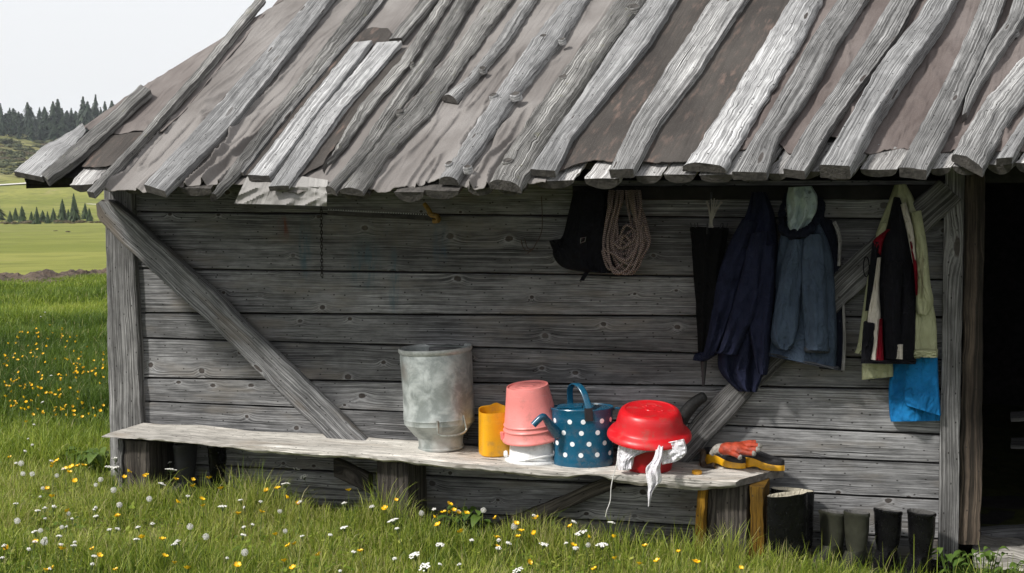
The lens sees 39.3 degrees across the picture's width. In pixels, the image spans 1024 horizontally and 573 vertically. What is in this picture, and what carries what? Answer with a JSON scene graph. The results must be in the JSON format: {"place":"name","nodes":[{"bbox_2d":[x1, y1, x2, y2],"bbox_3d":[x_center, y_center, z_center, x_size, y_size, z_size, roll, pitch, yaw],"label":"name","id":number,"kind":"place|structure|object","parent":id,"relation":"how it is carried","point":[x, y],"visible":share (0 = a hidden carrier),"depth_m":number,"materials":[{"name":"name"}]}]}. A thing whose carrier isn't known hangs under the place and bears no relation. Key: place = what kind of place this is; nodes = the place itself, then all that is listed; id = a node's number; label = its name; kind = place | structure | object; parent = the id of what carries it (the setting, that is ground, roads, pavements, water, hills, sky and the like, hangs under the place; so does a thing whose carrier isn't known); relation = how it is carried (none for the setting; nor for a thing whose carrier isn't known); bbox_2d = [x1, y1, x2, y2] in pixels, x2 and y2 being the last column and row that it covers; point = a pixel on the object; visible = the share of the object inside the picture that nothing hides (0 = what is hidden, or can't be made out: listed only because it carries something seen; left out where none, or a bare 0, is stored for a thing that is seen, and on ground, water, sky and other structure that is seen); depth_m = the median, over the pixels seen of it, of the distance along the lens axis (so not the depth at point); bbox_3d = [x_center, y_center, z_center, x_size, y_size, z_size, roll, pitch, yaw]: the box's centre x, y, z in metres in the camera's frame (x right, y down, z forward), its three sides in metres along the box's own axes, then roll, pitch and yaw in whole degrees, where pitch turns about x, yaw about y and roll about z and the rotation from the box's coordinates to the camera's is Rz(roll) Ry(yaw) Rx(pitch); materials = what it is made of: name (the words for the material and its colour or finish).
{"place":"outdoors","nodes":[
{"label":"outdoors","id":0,"kind":"place"},
{"bbox_2d":[0,268,106,283],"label":"dirt strip","id":1,"kind":"object","parent":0,"point":[42,274],"visible":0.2,"depth_m":22.95,"materials":[{"name":"brown soil"}]},
{"bbox_2d":[0,272,110,479],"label":"grass","id":2,"kind":"structure","parent":0,"point":[73,307],"depth_m":12.05,"materials":[{"name":"plant"}]},
{"bbox_2d":[0,0,276,116],"label":"sky","id":3,"kind":"structure","parent":0,"point":[67,51],"materials":[{"name":"white"}]},
{"bbox_2d":[0,451,1023,572],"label":"grass","id":4,"kind":"structure","parent":0,"point":[138,556],"depth_m":7.07,"materials":[{"name":"plant"}]},
{"bbox_2d":[0,133,1023,572],"bbox_3d":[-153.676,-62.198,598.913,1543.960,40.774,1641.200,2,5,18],"label":"ground","id":5,"kind":"structure","parent":0,"point":[24,249],"depth_m":37.27,"materials":[{"name":"plant"}]},
{"bbox_2d":[0,209,6,220],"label":"fir tree","id":6,"kind":"object","parent":5,"relation":"on","point":[2,215],"visible":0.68,"depth_m":247.88,"materials":[{"name":"green plant"}]},
{"bbox_2d":[0,112,11,135],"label":"fir tree","id":7,"kind":"object","parent":5,"relation":"on","point":[3,124],"visible":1,"depth_m":630.72,"materials":[{"name":"green plant"}]},
{"bbox_2d":[4,113,10,129],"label":"fir tree","id":8,"kind":"object","parent":5,"relation":"on","point":[6,116],"visible":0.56,"depth_m":670.14,"materials":[{"name":"green plant"}]},
{"bbox_2d":[0,221,17,223],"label":"bush","id":9,"kind":"object","parent":5,"relation":"on","point":[5,222],"visible":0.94,"depth_m":231.54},
{"bbox_2d":[0,167,18,170],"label":"bush","id":10,"kind":"object","parent":5,"relation":"on","point":[10,169],"visible":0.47,"depth_m":423.38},
{"bbox_2d":[6,211,13,221],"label":"fir tree","id":11,"kind":"object","parent":5,"relation":"on","point":[10,218],"visible":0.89,"depth_m":240.31,"materials":[{"name":"green plant"}]},
{"bbox_2d":[0,154,23,158],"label":"bush","id":12,"kind":"object","parent":5,"relation":"on","point":[12,156],"visible":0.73,"depth_m":506.10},
{"bbox_2d":[1,149,25,154],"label":"bush","id":13,"kind":"object","parent":5,"relation":"on","point":[12,151],"visible":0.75,"depth_m":529.90,"materials":[{"name":"plant"}]},
{"bbox_2d":[7,162,22,166],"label":"bush","id":14,"kind":"object","parent":5,"relation":"on","point":[13,164],"visible":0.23,"depth_m":441.61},
{"bbox_2d":[4,142,25,146],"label":"bush","id":15,"kind":"object","parent":5,"relation":"on","point":[18,144],"visible":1,"depth_m":572.03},
{"bbox_2d":[13,208,18,220],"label":"fir tree","id":16,"kind":"object","parent":5,"relation":"on","point":[15,216],"visible":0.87,"depth_m":246.50,"materials":[{"name":"green plant"}]},
{"bbox_2d":[6,119,27,135],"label":"fir tree","id":17,"kind":"object","parent":5,"relation":"on","point":[13,127],"visible":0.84,"depth_m":652.98,"materials":[{"name":"green plant"}]},
{"bbox_2d":[16,112,23,129],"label":"fir tree","id":18,"kind":"object","parent":5,"relation":"on","point":[18,119],"visible":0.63,"depth_m":671.30,"materials":[{"name":"green plant"}]},
{"bbox_2d":[16,124,23,137],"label":"fir tree","id":19,"kind":"object","parent":5,"relation":"on","point":[19,129],"visible":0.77,"depth_m":644.01,"materials":[{"name":"green plant"}]},
{"bbox_2d":[17,206,26,223],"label":"fir tree","id":20,"kind":"object","parent":5,"relation":"on","point":[22,217],"visible":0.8,"depth_m":237.12,"materials":[{"name":"green plant"}]},
{"bbox_2d":[19,220,31,223],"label":"bush","id":21,"kind":"object","parent":5,"relation":"on","point":[25,222],"visible":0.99,"depth_m":230.15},
{"bbox_2d":[19,102,37,132],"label":"fir tree","id":22,"kind":"object","parent":5,"relation":"on","point":[27,114],"visible":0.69,"depth_m":667.92,"materials":[{"name":"green plant"}]},
{"bbox_2d":[23,116,36,134],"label":"fir tree","id":23,"kind":"object","parent":5,"relation":"on","point":[28,124],"visible":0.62,"depth_m":660.13,"materials":[{"name":"green plant"}]},
{"bbox_2d":[25,123,37,140],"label":"fir tree","id":24,"kind":"object","parent":5,"relation":"on","point":[31,134],"visible":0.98,"depth_m":635.97,"materials":[{"name":"green plant"}]},
{"bbox_2d":[31,207,41,223],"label":"fir tree","id":25,"kind":"object","parent":5,"relation":"on","point":[36,219],"visible":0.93,"depth_m":229.31,"materials":[{"name":"green plant"}]},
{"bbox_2d":[36,107,41,123],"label":"fir tree","id":26,"kind":"object","parent":5,"relation":"on","point":[39,116],"visible":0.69,"depth_m":728.17,"materials":[{"name":"green plant"}]},
{"bbox_2d":[36,124,48,139],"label":"fir tree","id":27,"kind":"object","parent":5,"relation":"on","point":[41,132],"visible":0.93,"depth_m":641.57,"materials":[{"name":"green plant"}]},
{"bbox_2d":[36,122,49,140],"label":"fir tree","id":28,"kind":"object","parent":5,"relation":"on","point":[46,130],"visible":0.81,"depth_m":645.01,"materials":[{"name":"green plant"}]},
{"bbox_2d":[40,210,45,221],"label":"fir tree","id":29,"kind":"object","parent":5,"relation":"on","point":[42,217],"visible":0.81,"depth_m":242.16,"materials":[{"name":"green plant"}]},
{"bbox_2d":[40,108,48,123],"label":"fir tree","id":30,"kind":"object","parent":5,"relation":"on","point":[45,118],"visible":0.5,"depth_m":667.16,"materials":[{"name":"green plant"}]},
{"bbox_2d":[44,211,50,223],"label":"fir tree","id":31,"kind":"object","parent":5,"relation":"on","point":[47,220],"visible":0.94,"depth_m":236.95,"materials":[{"name":"green plant"}]},
{"bbox_2d":[45,125,60,140],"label":"fir tree","id":32,"kind":"object","parent":5,"relation":"on","point":[53,135],"visible":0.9,"depth_m":636.08,"materials":[{"name":"green plant"}]},
{"bbox_2d":[50,208,56,221],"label":"fir tree","id":33,"kind":"object","parent":5,"relation":"on","point":[53,216],"visible":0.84,"depth_m":241.73,"materials":[{"name":"green plant"}]},
{"bbox_2d":[48,101,59,131],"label":"fir tree","id":34,"kind":"object","parent":5,"relation":"on","point":[53,117],"visible":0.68,"depth_m":667.29,"materials":[{"name":"green plant"}]},
{"bbox_2d":[47,121,61,136],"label":"fir tree","id":35,"kind":"object","parent":5,"relation":"on","point":[49,124],"visible":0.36,"depth_m":653.98,"materials":[{"name":"green plant"}]},
{"bbox_2d":[55,199,67,220],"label":"fir tree","id":36,"kind":"object","parent":5,"relation":"on","point":[61,216],"visible":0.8,"depth_m":241.23,"materials":[{"name":"green plant"}]},
{"bbox_2d":[53,219,71,222],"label":"bush","id":37,"kind":"object","parent":5,"relation":"on","point":[66,221],"visible":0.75,"depth_m":237.83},
{"bbox_2d":[55,98,69,129],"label":"fir tree","id":38,"kind":"object","parent":5,"relation":"on","point":[58,109],"visible":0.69,"depth_m":671.83,"materials":[{"name":"green plant"}]},
{"bbox_2d":[55,115,71,133],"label":"fir tree","id":39,"kind":"object","parent":5,"relation":"on","point":[64,119],"visible":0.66,"depth_m":666.85,"materials":[{"name":"green plant"}]},
{"bbox_2d":[59,121,67,137],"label":"fir tree","id":40,"kind":"object","parent":5,"relation":"on","point":[62,131],"visible":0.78,"depth_m":660.90,"materials":[{"name":"green plant"}]},
{"bbox_2d":[67,116,75,126],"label":"fir tree","id":41,"kind":"object","parent":5,"relation":"on","point":[70,119],"visible":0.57,"depth_m":676.59,"materials":[{"name":"green plant"}]},
{"bbox_2d":[69,120,75,129],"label":"fir tree","id":42,"kind":"object","parent":5,"relation":"on","point":[72,126],"visible":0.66,"depth_m":672.04,"materials":[{"name":"green plant"}]},
{"bbox_2d":[68,193,82,222],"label":"fir tree","id":43,"kind":"object","parent":5,"relation":"on","point":[74,216],"visible":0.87,"depth_m":240.20,"materials":[{"name":"green plant"}]},
{"bbox_2d":[75,96,85,127],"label":"fir tree","id":44,"kind":"object","parent":5,"relation":"on","point":[82,109],"visible":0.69,"depth_m":676.50,"materials":[{"name":"green plant"}]},
{"bbox_2d":[81,204,87,218],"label":"fir tree","id":45,"kind":"object","parent":5,"relation":"on","point":[84,212],"visible":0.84,"depth_m":251.64,"materials":[{"name":"green plant"}]},
{"bbox_2d":[60,446,109,475],"bbox_3d":[-2.538,1.068,8.666,0.358,0.212,0.409,-4,6,-37],"label":"leafy weed","id":46,"kind":"object","parent":5,"relation":"on","point":[89,456],"visible":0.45,"depth_m":8.57,"materials":[{"name":"green plant"}]},
{"bbox_2d":[80,101,93,122],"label":"fir tree","id":47,"kind":"object","parent":5,"relation":"on","point":[87,113],"visible":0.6,"depth_m":674.96,"materials":[{"name":"green plant"}]},
{"bbox_2d":[86,209,93,220],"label":"fir tree","id":48,"kind":"object","parent":5,"relation":"on","point":[90,217],"visible":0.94,"depth_m":244.95,"materials":[{"name":"green plant"}]},
{"bbox_2d":[91,94,99,118],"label":"fir tree","id":49,"kind":"object","parent":5,"relation":"on","point":[95,109],"visible":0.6,"depth_m":693.94,"materials":[{"name":"green plant"}]},
{"bbox_2d":[111,487,116,502],"bbox_3d":[-2.110,1.164,7.593,0.036,0.209,0.034,-2,6,-38],"label":"dandelion clock","id":50,"kind":"object","parent":5,"relation":"on","point":[114,489],"visible":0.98,"depth_m":7.58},
{"bbox_2d":[167,468,176,483],"bbox_3d":[-1.894,1.121,7.984,0.066,0.227,0.058,-4,7,-41],"label":"white umbel","id":51,"kind":"object","parent":5,"relation":"on","point":[170,470],"visible":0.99,"depth_m":7.97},
{"bbox_2d":[167,443,198,500],"bbox_3d":[-1.886,1.056,8.081,0.113,0.332,0.284,4,6,39],"label":"rubber boot","id":52,"kind":"object","parent":5,"relation":"on","point":[185,456],"visible":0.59,"depth_m":8.08,"materials":[{"name":"rubber"}]},
{"bbox_2d":[202,533,209,554],"bbox_3d":[-1.428,1.250,6.747,0.033,0.201,0.034,-22,27,-36],"label":"dandelion clock","id":53,"kind":"object","parent":5,"relation":"on","point":[205,536],"visible":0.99,"depth_m":6.71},
{"bbox_2d":[198,446,227,509],"bbox_3d":[-1.678,1.058,8.019,0.116,0.348,0.284,2,5,18],"label":"rubber boot","id":54,"kind":"object","parent":5,"relation":"on","point":[217,457],"visible":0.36,"depth_m":8.02,"materials":[{"name":"rubber"}]},
{"bbox_2d":[218,505,226,524],"bbox_3d":[-1.450,1.224,7.158,0.045,0.262,0.046,4,-2,-38],"label":"white umbel","id":55,"kind":"object","parent":5,"relation":"on","point":[222,506],"visible":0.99,"depth_m":7.16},
{"bbox_2d":[241,549,247,569],"bbox_3d":[-1.224,1.286,6.491,0.035,0.213,0.035,4,13,-34],"label":"dandelion clock","id":56,"kind":"object","parent":5,"relation":"on","point":[245,552],"visible":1,"depth_m":6.47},
{"bbox_2d":[272,532,277,561],"bbox_3d":[-1.108,1.274,6.728,0.026,0.246,0.026,-2,-3,-9],"label":"buttercup","id":57,"kind":"object","parent":5,"relation":"on","point":[276,533],"visible":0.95,"depth_m":6.73,"materials":[{"name":"yellow plant"}]},
{"bbox_2d":[345,488,351,517],"bbox_3d":[-0.842,1.165,7.404,0.034,0.264,0.034,0,8,3],"label":"buttercup","id":58,"kind":"object","parent":5,"relation":"on","point":[349,489],"visible":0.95,"depth_m":7.39,"materials":[{"name":"yellow plant"}]},
{"bbox_2d":[387,518,407,558],"bbox_3d":[-0.546,1.248,6.982,0.062,0.241,0.063,-17,1,15],"label":"white umbel","id":59,"kind":"object","parent":5,"relation":"on","point":[393,520],"visible":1,"depth_m":6.98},
{"bbox_2d":[409,552,419,572],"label":"white umbel","id":60,"kind":"object","parent":5,"relation":"on","point":[414,554],"visible":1,"depth_m":6.40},
{"bbox_2d":[419,562,429,572],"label":"white umbel","id":61,"kind":"object","parent":5,"relation":"on","point":[426,566],"visible":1,"depth_m":6.23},
{"bbox_2d":[433,543,444,572],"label":"white umbel","id":62,"kind":"object","parent":5,"relation":"on","point":[439,545],"visible":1,"depth_m":6.58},
{"bbox_2d":[102,423,783,563],"bbox_3d":[-0.457,1.144,7.596,3.698,0.592,0.409,2,5,18],"label":"bench","id":63,"kind":"object","parent":5,"relation":"on","point":[734,498],"visible":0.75,"depth_m":7.50,"materials":[{"name":"grey wood"}]},
{"bbox_2d":[398,343,474,451],"bbox_3d":[-0.400,0.588,7.625,0.409,0.562,0.397,2,5,18],"label":"milk strainer","id":64,"kind":"object","parent":63,"relation":"on","point":[438,402],"visible":1,"depth_m":7.47,"materials":[{"name":"metal"}]},
{"bbox_2d":[479,403,509,456],"bbox_3d":[-0.089,0.750,7.502,0.161,0.261,0.162,-1,5,-14],"label":"plastic scoop","id":65,"kind":"object","parent":63,"relation":"on","point":[491,423],"visible":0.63,"depth_m":7.43,"materials":[{"name":"plastic"}]},
{"bbox_2d":[503,442,553,465],"bbox_3d":[0.107,0.772,7.376,0.292,0.246,0.292,2,5,18],"label":"bucket","id":66,"kind":"object","parent":63,"relation":"on","point":[540,455],"visible":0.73,"depth_m":7.27,"materials":[{"name":"white plastic"}]},
{"bbox_2d":[500,380,554,446],"bbox_3d":[0.106,0.643,7.364,0.317,0.311,0.316,2,5,18],"label":"bucket","id":67,"kind":"object","parent":66,"relation":"on","point":[528,402],"visible":0.81,"depth_m":7.24,"materials":[{"name":"pink plastic"}]},
{"bbox_2d":[531,383,620,467],"bbox_3d":[0.319,0.698,7.278,0.497,0.422,0.240,-1,5,-11],"label":"watering can","id":68,"kind":"object","parent":63,"relation":"on","point":[578,432],"visible":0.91,"depth_m":7.20,"materials":[{"name":"blue metal"}]},
{"bbox_2d":[629,449,672,473],"bbox_3d":[0.683,0.829,7.137,0.253,0.160,0.253,2,5,18],"label":"pot","id":69,"kind":"object","parent":63,"relation":"on","point":[641,462],"visible":0.2,"depth_m":7.04,"materials":[{"name":"red plastic"}]},
{"bbox_2d":[605,439,686,516],"bbox_3d":[0.633,0.941,6.992,0.357,0.410,0.258,5,7,43],"label":"muslin cloth","id":70,"kind":"object","parent":69,"relation":"on","point":[625,460],"visible":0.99,"depth_m":6.95,"materials":[{"name":"white"}]},
{"bbox_2d":[607,400,691,450],"bbox_3d":[0.683,0.678,7.125,0.420,0.197,0.415,2,5,18],"label":"basin","id":71,"kind":"object","parent":70,"relation":"on","point":[648,425],"visible":1,"depth_m":7.00,"materials":[{"name":"red plastic"}]},
{"bbox_2d":[679,392,706,424],"bbox_3d":[0.900,0.627,7.235,0.171,0.193,0.068,2,5,18],"label":"tool handle","id":72,"kind":"object","parent":71,"relation":"on","point":[690,407],"visible":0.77,"depth_m":7.21,"materials":[{"name":"plastic"}]},
{"bbox_2d":[692,470,701,474],"bbox_3d":[0.907,0.910,7.028,0.049,0.016,0.049,2,5,18],"label":"screw cap","id":73,"kind":"object","parent":63,"relation":"on","point":[696,472],"visible":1,"depth_m":7.01,"materials":[{"name":"yellow plastic"}]},
{"bbox_2d":[699,449,715,468],"bbox_3d":[0.978,0.867,7.182,0.045,0.101,0.097,-5,7,-43],"label":"leather strap","id":74,"kind":"object","parent":63,"relation":"on","point":[702,462],"visible":1,"depth_m":7.19,"materials":[{"name":"leather"}]},
{"bbox_2d":[704,447,745,468],"bbox_3d":[1.071,0.858,7.213,0.235,0.086,0.083,4,6,37],"label":"clog","id":75,"kind":"object","parent":63,"relation":"on","point":[728,461],"visible":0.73,"depth_m":7.17,"materials":[{"name":"wood"}]},
{"bbox_2d":[709,440,762,459],"bbox_3d":[1.099,0.803,7.063,0.262,0.086,0.132,2,5,18],"label":"work glove","id":76,"kind":"object","parent":75,"relation":"on","point":[746,447],"visible":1,"depth_m":7.05,"materials":[{"name":"orange rubber"}]},
{"bbox_2d":[740,451,784,470],"bbox_3d":[1.247,0.864,7.156,0.235,0.086,0.083,3,6,29],"label":"clog","id":77,"kind":"object","parent":63,"relation":"on","point":[763,460],"visible":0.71,"depth_m":7.11,"materials":[{"name":"yellow rubber"}]},
{"bbox_2d":[434,505,494,538],"bbox_3d":[-0.247,1.233,7.559,0.323,0.181,0.196,3,6,27],"label":"leafy weed","id":78,"kind":"object","parent":5,"relation":"on","point":[475,516],"visible":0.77,"depth_m":7.54,"materials":[{"name":"green plant"}]},
{"bbox_2d":[508,523,517,559],"bbox_3d":[-0.004,1.270,7.045,0.035,0.216,0.037,8,-8,20],"label":"dandelion clock","id":79,"kind":"object","parent":5,"relation":"on","point":[513,525],"visible":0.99,"depth_m":7.05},
{"bbox_2d":[512,567,523,572],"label":"white umbel","id":80,"kind":"object","parent":5,"relation":"on","point":[518,570],"visible":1,"depth_m":6.19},
{"bbox_2d":[14,0,1023,563],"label":"wooden hut","id":81,"kind":"object","parent":5,"relation":"on","point":[236,158],"visible":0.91,"depth_m":7.45,"materials":[{"name":"grey wood"}]},
{"bbox_2d":[320,206,322,276],"bbox_3d":[-1.050,-0.249,7.899,0.013,0.400,0.013,4,7,41],"label":"chain","id":82,"kind":"object","parent":81,"relation":"hanging from","point":[321,237],"visible":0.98,"depth_m":7.90,"materials":[{"name":"metal"}]},
{"bbox_2d":[328,202,440,223],"bbox_3d":[-0.695,-0.400,7.733,0.666,0.113,0.038,2,5,18],"label":"saw","id":83,"kind":"object","parent":81,"relation":"hanging from","point":[433,217],"visible":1,"depth_m":7.72,"materials":[{"name":"metal"}]},
{"bbox_2d":[521,196,542,254],"bbox_3d":[0.103,-0.319,7.517,0.121,0.308,0.004,2,5,18],"label":"wire","id":84,"kind":"object","parent":81,"relation":"hanging from","point":[539,236],"visible":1,"depth_m":7.52,"materials":[{"name":"metal"}]},
{"bbox_2d":[549,191,615,280],"bbox_3d":[0.354,-0.260,7.367,0.349,0.460,0.155,2,5,18],"label":"bag","id":85,"kind":"object","parent":81,"relation":"hanging from","point":[577,246],"visible":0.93,"depth_m":7.32,"materials":[{"name":"fabric"}]},
{"bbox_2d":[601,190,650,274],"bbox_3d":[0.562,-0.274,7.275,0.293,0.433,0.102,2,5,18],"label":"rope coil","id":86,"kind":"object","parent":81,"relation":"hanging from","point":[639,237],"visible":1,"depth_m":7.26,"materials":[{"name":"fabric"}]},
{"bbox_2d":[690,192,728,386],"bbox_3d":[0.984,0.017,7.170,0.195,0.976,0.120,2,5,18],"label":"umbrella","id":87,"kind":"object","parent":81,"relation":"hanging from","point":[709,242],"visible":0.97,"depth_m":7.13,"materials":[{"name":"black fabric"}]},
{"bbox_2d":[693,192,777,391],"bbox_3d":[1.099,0.033,7.106,0.410,1.000,0.173,2,5,18],"label":"jacket","id":88,"kind":"object","parent":81,"relation":"hanging from","point":[738,341],"visible":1,"depth_m":7.05,"materials":[{"name":"blue fabric"}]},
{"bbox_2d":[769,186,845,370],"bbox_3d":[1.439,-0.036,6.989,0.375,0.906,0.202,2,5,18],"label":"jacket","id":89,"kind":"object","parent":81,"relation":"hanging from","point":[808,325],"visible":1,"depth_m":6.95,"materials":[{"name":"blue fabric"}]},
{"bbox_2d":[861,197,917,363],"bbox_3d":[1.798,-0.027,6.815,0.252,0.794,0.171,2,5,18],"label":"jacket","id":90,"kind":"object","parent":81,"relation":"hanging from","point":[888,335],"visible":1,"depth_m":6.79,"materials":[{"name":"black fabric"}]},
{"bbox_2d":[855,184,937,379],"bbox_3d":[1.847,-0.012,6.876,0.390,0.954,0.162,2,5,18],"label":"jacket","id":91,"kind":"object","parent":81,"relation":"hanging from","point":[925,335],"visible":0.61,"depth_m":6.84,"materials":[{"name":"fabric"}]},
{"bbox_2d":[889,356,940,421],"bbox_3d":[1.948,0.472,6.931,0.248,0.396,0.125,2,5,18],"label":"shirt","id":92,"kind":"object","parent":81,"relation":"hanging from","point":[914,395],"visible":0.86,"depth_m":6.90,"materials":[{"name":"blue fabric"}]},
{"bbox_2d":[1010,411,1023,448],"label":"shelf","id":93,"kind":"object","parent":81,"relation":"on","point":[1017,443],"visible":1,"depth_m":7.87,"materials":[{"name":"grey wood"}]},
{"bbox_2d":[539,542,548,569],"bbox_3d":[0.130,1.321,6.672,0.046,0.274,0.047,7,10,-10],"label":"white umbel","id":94,"kind":"object","parent":5,"relation":"on","point":[544,544],"visible":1,"depth_m":6.65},
{"bbox_2d":[575,530,590,565],"bbox_3d":[0.363,1.279,6.857,0.064,0.229,0.063,-18,5,-4],"label":"white umbel","id":95,"kind":"object","parent":5,"relation":"on","point":[582,532],"visible":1,"depth_m":6.85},
{"bbox_2d":[595,542,607,566],"bbox_3d":[0.426,1.314,6.686,0.055,0.257,0.048,9,21,36],"label":"white umbel","id":96,"kind":"object","parent":5,"relation":"on","point":[603,545],"visible":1,"depth_m":6.65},
{"bbox_2d":[757,491,806,567],"bbox_3d":[1.280,1.193,6.910,0.309,0.398,0.108,-1,5,-15],"label":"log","id":97,"kind":"object","parent":5,"relation":"on","point":[786,514],"visible":0.73,"depth_m":6.88,"materials":[{"name":"wood"}]},
{"bbox_2d":[771,487,813,560],"bbox_3d":[1.346,1.185,7.132,0.311,0.376,0.108,0,5,0],"label":"rubber boot","id":98,"kind":"object","parent":5,"relation":"on","point":[810,506],"visible":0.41,"depth_m":7.11,"materials":[{"name":"rubber"}]},
{"bbox_2d":[810,509,844,568],"bbox_3d":[1.549,1.244,7.007,0.148,0.282,0.279,3,6,30],"label":"rubber boot","id":99,"kind":"object","parent":5,"relation":"on","point":[831,522],"visible":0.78,"depth_m":7.01,"materials":[{"name":"rubber"}]},
{"bbox_2d":[838,510,869,571],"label":"rubber boot","id":100,"kind":"object","parent":5,"relation":"on","point":[856,525],"visible":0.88,"depth_m":6.91,"materials":[{"name":"rubber"}]},
{"bbox_2d":[868,507,902,572],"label":"rubber boot","id":101,"kind":"object","parent":5,"relation":"on","point":[888,525],"visible":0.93,"depth_m":6.91,"materials":[{"name":"rubber"}]},
{"bbox_2d":[899,508,936,572],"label":"rubber boot","id":102,"kind":"object","parent":5,"relation":"on","point":[921,529],"visible":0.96,"depth_m":6.81,"materials":[{"name":"rubber"}]},
{"bbox_2d":[932,559,954,571],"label":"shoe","id":103,"kind":"object","parent":5,"relation":"on","point":[940,566],"visible":0.15,"depth_m":6.92,"materials":[{"name":"black rubber"}]},
{"bbox_2d":[930,547,973,572],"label":"leafy weed","id":104,"kind":"object","parent":5,"relation":"on","point":[948,557],"visible":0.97,"depth_m":6.80,"materials":[{"name":"green plant"}]},
{"bbox_2d":[947,546,1023,572],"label":"leafy weed","id":105,"kind":"object","parent":5,"relation":"on","point":[989,556],"visible":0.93,"depth_m":6.73,"materials":[{"name":"green plant"}]},
{"bbox_2d":[972,535,1023,570],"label":"doorstep","id":106,"kind":"object","parent":5,"relation":"on","point":[1015,546],"visible":0.59,"depth_m":7.03,"materials":[{"name":"wood"}]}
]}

